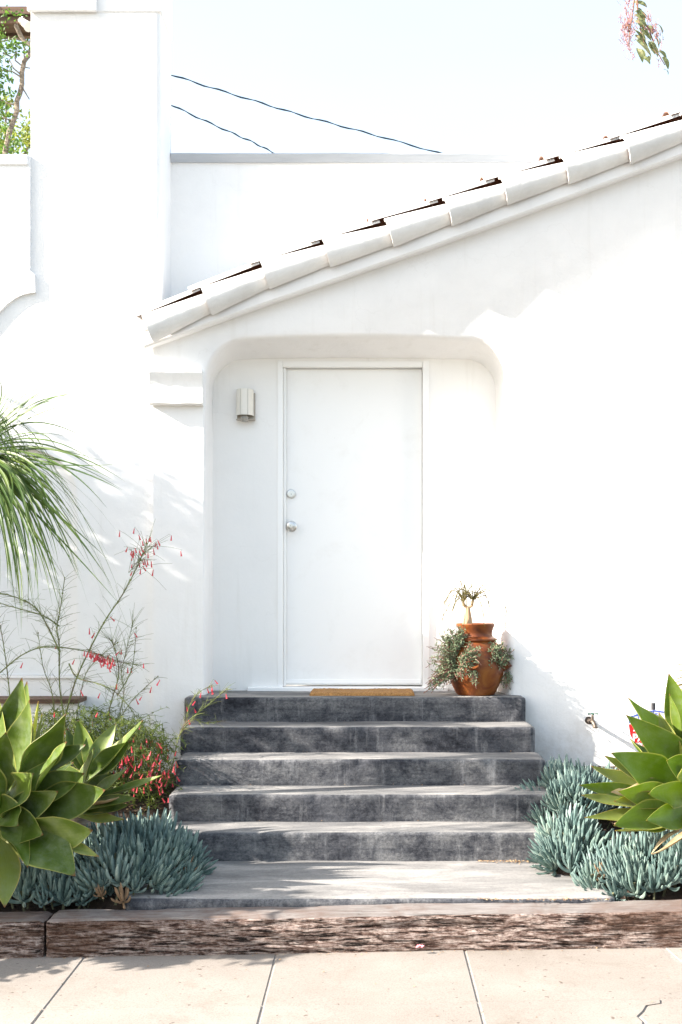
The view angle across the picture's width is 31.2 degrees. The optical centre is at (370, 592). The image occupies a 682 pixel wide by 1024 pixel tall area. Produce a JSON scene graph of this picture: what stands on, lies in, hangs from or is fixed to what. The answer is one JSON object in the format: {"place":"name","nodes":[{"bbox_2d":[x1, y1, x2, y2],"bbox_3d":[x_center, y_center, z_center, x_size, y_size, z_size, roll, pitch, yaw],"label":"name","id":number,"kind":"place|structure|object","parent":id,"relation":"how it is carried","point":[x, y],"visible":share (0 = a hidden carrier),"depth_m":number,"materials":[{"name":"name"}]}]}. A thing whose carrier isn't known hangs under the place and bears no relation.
{"place":"outdoors","nodes":[
{"label":"outdoors","id":0,"kind":"place"},
{"bbox_2d":[0,773,175,914],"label":"garden soil","id":1,"kind":"structure","parent":0,"point":[139,804],"depth_m":6.93,"materials":[{"name":"brown soil"}]},
{"bbox_2d":[0,678,104,906],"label":"agave","id":2,"kind":"object","parent":1,"relation":"on","point":[46,798],"visible":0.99,"depth_m":5.62,"materials":[{"name":"green plant"}]},
{"bbox_2d":[0,858,116,912],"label":"chalk stick succulent","id":3,"kind":"object","parent":1,"relation":"on","point":[51,885],"visible":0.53,"depth_m":5.64,"materials":[{"name":"green plant"}]},
{"bbox_2d":[0,355,136,651],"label":"ponytail palm","id":4,"kind":"object","parent":1,"relation":"on","point":[15,482],"visible":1,"depth_m":6.08,"materials":[{"name":"green plant"}]},
{"bbox_2d":[62,720,162,827],"bbox_3d":[-1.319,1.026,6.074,0.315,0.807,0.699,0,0,-32],"label":"agave","id":5,"kind":"object","parent":1,"relation":"on","point":[97,760],"visible":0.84,"depth_m":6.03,"materials":[{"name":"green plant"}]},
{"bbox_2d":[0,521,231,814],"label":"coral plant","id":6,"kind":"object","parent":1,"relation":"on","point":[140,746],"visible":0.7,"depth_m":7.03,"materials":[{"name":"green plant"}]},
{"bbox_2d":[50,806,217,909],"bbox_3d":[-1.165,1.302,6.006,0.814,0.444,0.971,0,0,0],"label":"chalk stick succulent","id":7,"kind":"object","parent":1,"relation":"on","point":[130,850],"visible":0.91,"depth_m":5.76,"materials":[{"name":"green plant"}]},
{"bbox_2d":[171,75,440,152],"bbox_3d":[-0.471,-4.492,11.456,6.402,1.049,0.335,0,0,-22],"label":"overhead cable","id":8,"kind":"object","parent":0,"point":[303,115],"visible":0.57,"depth_m":11.48,"materials":[{"name":"black rubber"}]},
{"bbox_2d":[0,948,681,1023],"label":"pavement","id":9,"kind":"structure","parent":0,"point":[462,987],"depth_m":4.94,"materials":[{"name":"concrete"}]},
{"bbox_2d":[0,911,52,958],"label":"timber sleeper","id":10,"kind":"object","parent":9,"relation":"on","point":[22,934],"visible":0.87,"depth_m":5.43,"materials":[{"name":"brown wood"}]},
{"bbox_2d":[46,899,681,957],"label":"timber sleeper","id":11,"kind":"object","parent":9,"relation":"on","point":[85,933],"visible":0.95,"depth_m":5.43,"materials":[{"name":"brown wood"}]},
{"bbox_2d":[0,0,681,155],"label":"sky","id":12,"kind":"structure","parent":0,"point":[443,76],"materials":[{"name":"white"}]},
{"bbox_2d":[124,861,614,909],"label":"path","id":13,"kind":"structure","parent":0,"point":[277,883],"depth_m":5.83,"materials":[{"name":"concrete"}]},
{"bbox_2d":[169,690,552,860],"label":"concrete steps","id":14,"kind":"structure","parent":13,"relation":"on","point":[348,771],"depth_m":6.94,"materials":[{"name":"grey concrete"}]},
{"bbox_2d":[309,688,414,695],"bbox_3d":[-0.054,0.625,7.710,0.658,0.025,0.336,0,0,0],"label":"doormat","id":15,"kind":"object","parent":14,"relation":"on","point":[359,692],"visible":1,"depth_m":7.56,"materials":[{"name":"brown wicker"}]},
{"bbox_2d":[442,623,511,695],"bbox_3d":[0.645,0.415,7.646,0.391,0.446,0.360,0,0,-35],"label":"strawberry pot","id":16,"kind":"object","parent":14,"relation":"on","point":[489,677],"visible":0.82,"depth_m":7.53,"materials":[{"name":"ceramic"}]},
{"bbox_2d":[424,624,467,692],"bbox_3d":[0.465,0.404,7.533,0.283,0.439,0.209,0,0,0],"label":"trailing succulent","id":17,"kind":"object","parent":16,"relation":"in","point":[451,646],"visible":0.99,"depth_m":7.52,"materials":[{"name":"green plant"}]},
{"bbox_2d":[455,642,482,688],"bbox_3d":[0.601,0.441,7.459,0.169,0.292,0.117,0,0,22],"label":"trailing succulent","id":18,"kind":"object","parent":16,"relation":"in","point":[469,654],"visible":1,"depth_m":7.45,"materials":[{"name":"green plant"}]},
{"bbox_2d":[441,566,506,626],"bbox_3d":[0.645,0.033,7.645,0.422,0.410,0.266,0,0,0],"label":"ponytail seedling","id":19,"kind":"object","parent":16,"relation":"on","point":[464,595],"visible":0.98,"depth_m":7.63,"materials":[{"name":"green plant"}]},
{"bbox_2d":[487,639,513,689],"bbox_3d":[0.792,0.447,7.558,0.220,0.326,0.162,0,0,-28],"label":"trailing succulent","id":20,"kind":"object","parent":16,"relation":"in","point":[498,650],"visible":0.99,"depth_m":7.54,"materials":[{"name":"green plant"}]},
{"bbox_2d":[548,766,657,900],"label":"garden soil","id":21,"kind":"structure","parent":0,"point":[606,830],"depth_m":6.49,"materials":[{"name":"brown soil"}]},
{"bbox_2d":[526,801,615,876],"bbox_3d":[1.026,1.268,6.198,0.485,0.406,0.542,0,0,0],"label":"chalk stick succulent","id":22,"kind":"object","parent":21,"relation":"on","point":[562,842],"visible":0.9,"depth_m":6.09,"materials":[{"name":"green plant"}]},
{"bbox_2d":[514,754,631,828],"bbox_3d":[1.155,1.111,6.800,0.738,0.414,0.817,0,0,0],"label":"chalk stick succulent","id":23,"kind":"object","parent":21,"relation":"on","point":[561,781],"visible":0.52,"depth_m":6.59,"materials":[{"name":"green plant"}]},
{"bbox_2d":[570,828,681,900],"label":"chalk stick succulent","id":24,"kind":"object","parent":21,"relation":"on","point":[626,867],"visible":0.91,"depth_m":5.76,"materials":[{"name":"green plant"}]},
{"bbox_2d":[580,673,681,853],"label":"agave","id":25,"kind":"object","parent":21,"relation":"on","point":[646,783],"visible":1,"depth_m":5.81,"materials":[{"name":"green plant"}]},
{"bbox_2d":[628,703,664,745],"bbox_3d":[1.651,0.941,7.110,0.311,0.596,0.028,0,0,0],"label":"yard sign","id":26,"kind":"object","parent":21,"relation":"on","point":[634,736],"visible":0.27,"depth_m":7.10,"materials":[{"name":"white plastic"}]},
{"bbox_2d":[647,652,681,695],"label":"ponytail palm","id":27,"kind":"object","parent":21,"relation":"on","point":[674,679],"visible":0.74,"depth_m":6.40,"materials":[{"name":"green plant"}]},
{"bbox_2d":[617,0,668,73],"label":"gum branch","id":28,"kind":"object","parent":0,"point":[641,15],"visible":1,"depth_m":5.15,"materials":[{"name":"green plant"}]},
{"label":"ground","id":29,"kind":"structure","parent":0,"visible":0},
{"bbox_2d":[0,87,30,154],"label":"garden tree","id":30,"kind":"object","parent":29,"relation":"on","point":[25,137],"visible":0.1,"depth_m":13.68,"materials":[{"name":"green plant"}]},
{"bbox_2d":[0,0,681,772],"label":"house","id":31,"kind":"structure","parent":29,"relation":"on","point":[452,370],"depth_m":7.66,"materials":[{"name":"white paint"}]},
{"bbox_2d":[0,6,30,38],"bbox_3d":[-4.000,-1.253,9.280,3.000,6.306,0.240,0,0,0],"label":"pergola beam","id":32,"kind":"structure","parent":31,"relation":"attached to","point":[10,31],"depth_m":9.18,"materials":[{"name":"brown wood"}]},
{"bbox_2d":[0,5,30,153],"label":"climbing vine","id":33,"kind":"object","parent":32,"relation":"hanging from","point":[6,148],"visible":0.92,"depth_m":9.12,"materials":[{"name":"green plant"}]},
{"bbox_2d":[18,17,30,31],"bbox_3d":[-2.583,-4.256,9.117,0.077,0.147,0.155,0,0,-44],"label":"spotlight","id":34,"kind":"object","parent":32,"relation":"attached to","point":[25,24],"visible":0.92,"depth_m":9.08,"materials":[{"name":"white metal"}]},
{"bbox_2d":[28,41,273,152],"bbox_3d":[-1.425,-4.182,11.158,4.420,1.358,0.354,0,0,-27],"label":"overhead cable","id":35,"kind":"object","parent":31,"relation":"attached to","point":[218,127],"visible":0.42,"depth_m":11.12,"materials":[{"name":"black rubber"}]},
{"bbox_2d":[236,388,254,421],"bbox_3d":[-0.813,-1.214,7.912,0.123,0.209,0.095,0,0,0],"label":"wall lamp","id":36,"kind":"object","parent":31,"relation":"attached to","point":[245,404],"visible":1,"depth_m":7.88,"materials":[{"name":"beige metal"}]},
{"bbox_2d":[286,369,421,684],"bbox_3d":[-0.118,-0.432,8.004,0.908,2.076,0.113,0,0,0],"label":"door","id":37,"kind":"structure","parent":31,"relation":"in","point":[354,436],"depth_m":8.01,"materials":[{"name":"white paint"}]},
{"bbox_2d":[585,713,597,727],"bbox_3d":[1.371,0.789,7.559,0.068,0.095,0.142,0,0,0],"label":"garden tap","id":38,"kind":"object","parent":31,"relation":"attached to","point":[589,720],"visible":1,"depth_m":7.54,"materials":[{"name":"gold metal"}]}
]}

